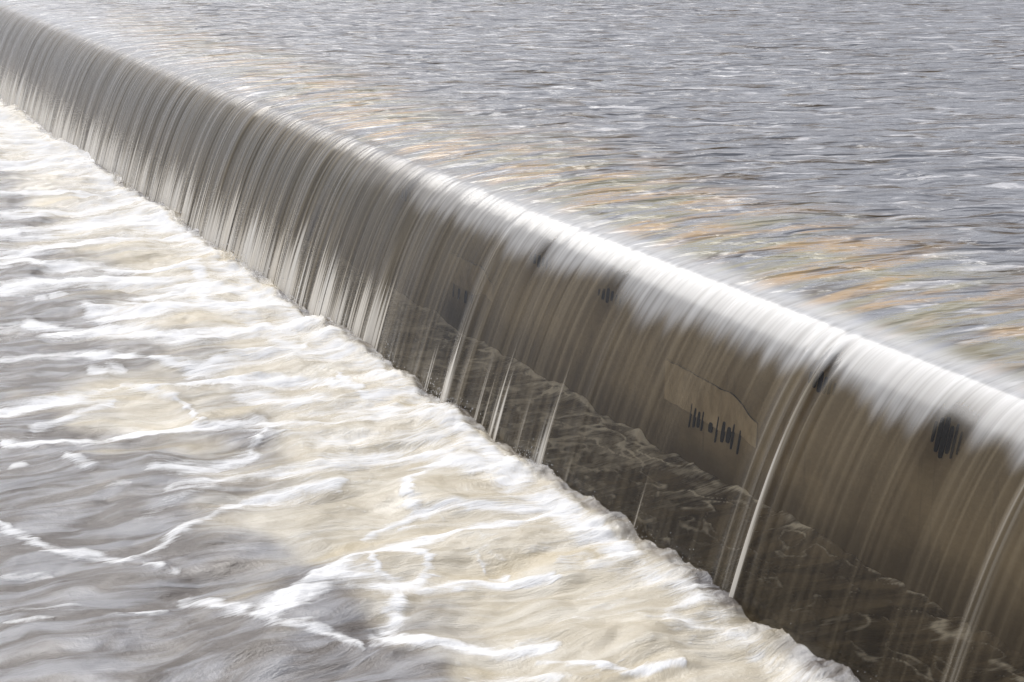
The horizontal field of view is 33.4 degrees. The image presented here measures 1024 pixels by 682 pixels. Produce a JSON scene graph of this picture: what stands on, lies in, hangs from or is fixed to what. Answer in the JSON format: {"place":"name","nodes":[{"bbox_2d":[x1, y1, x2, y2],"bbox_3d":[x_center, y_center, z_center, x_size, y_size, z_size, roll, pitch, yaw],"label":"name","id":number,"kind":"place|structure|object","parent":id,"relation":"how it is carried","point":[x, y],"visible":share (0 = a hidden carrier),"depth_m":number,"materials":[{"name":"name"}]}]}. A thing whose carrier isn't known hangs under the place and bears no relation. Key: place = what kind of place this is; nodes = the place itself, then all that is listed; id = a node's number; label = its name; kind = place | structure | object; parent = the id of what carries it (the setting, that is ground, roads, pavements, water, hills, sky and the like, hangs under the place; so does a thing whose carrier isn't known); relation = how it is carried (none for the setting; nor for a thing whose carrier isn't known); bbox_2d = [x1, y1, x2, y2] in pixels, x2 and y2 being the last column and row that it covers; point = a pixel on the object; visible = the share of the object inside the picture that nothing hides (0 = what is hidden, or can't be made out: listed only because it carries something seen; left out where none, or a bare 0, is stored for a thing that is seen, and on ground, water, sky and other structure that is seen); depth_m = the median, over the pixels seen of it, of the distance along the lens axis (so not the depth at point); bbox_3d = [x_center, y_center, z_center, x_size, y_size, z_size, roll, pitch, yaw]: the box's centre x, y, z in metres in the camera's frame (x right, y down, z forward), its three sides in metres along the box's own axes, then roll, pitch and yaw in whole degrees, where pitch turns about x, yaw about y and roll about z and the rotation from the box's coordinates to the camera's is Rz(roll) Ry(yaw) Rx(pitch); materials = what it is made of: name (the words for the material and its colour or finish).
{"place":"outdoors","nodes":[
{"label":"outdoors","id":0,"kind":"place"},
{"bbox_2d":[0,69,1023,681],"bbox_3d":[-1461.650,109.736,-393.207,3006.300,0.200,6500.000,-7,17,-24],"label":"pool water","id":1,"kind":"structure","parent":0,"point":[218,465],"depth_m":11.21,"materials":[{"name":"white liquid"}]},
{"bbox_2d":[88,156,857,676],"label":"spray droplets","id":2,"kind":"object","parent":1,"relation":"on","point":[382,358],"visible":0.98,"depth_m":15.29,"materials":[{"name":"white liquid"}]},
{"bbox_2d":[0,33,1023,654],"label":"concrete weir","id":3,"kind":"object","parent":1,"relation":"in","point":[912,493],"visible":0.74,"depth_m":11.29,"materials":[{"name":"brown"}]},
{"bbox_2d":[0,0,1023,395],"bbox_3d":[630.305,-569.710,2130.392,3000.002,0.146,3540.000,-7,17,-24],"label":"river water","id":4,"kind":"structure","parent":0,"point":[854,164],"depth_m":18.17,"materials":[{"name":"grey liquid"}]},
{"bbox_2d":[0,4,1023,681],"bbox_3d":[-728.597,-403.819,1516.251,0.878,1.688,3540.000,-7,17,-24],"label":"falling water","id":5,"kind":"structure","parent":0,"point":[320,156],"depth_m":16.80,"materials":[{"name":"grey liquid"}]}
]}

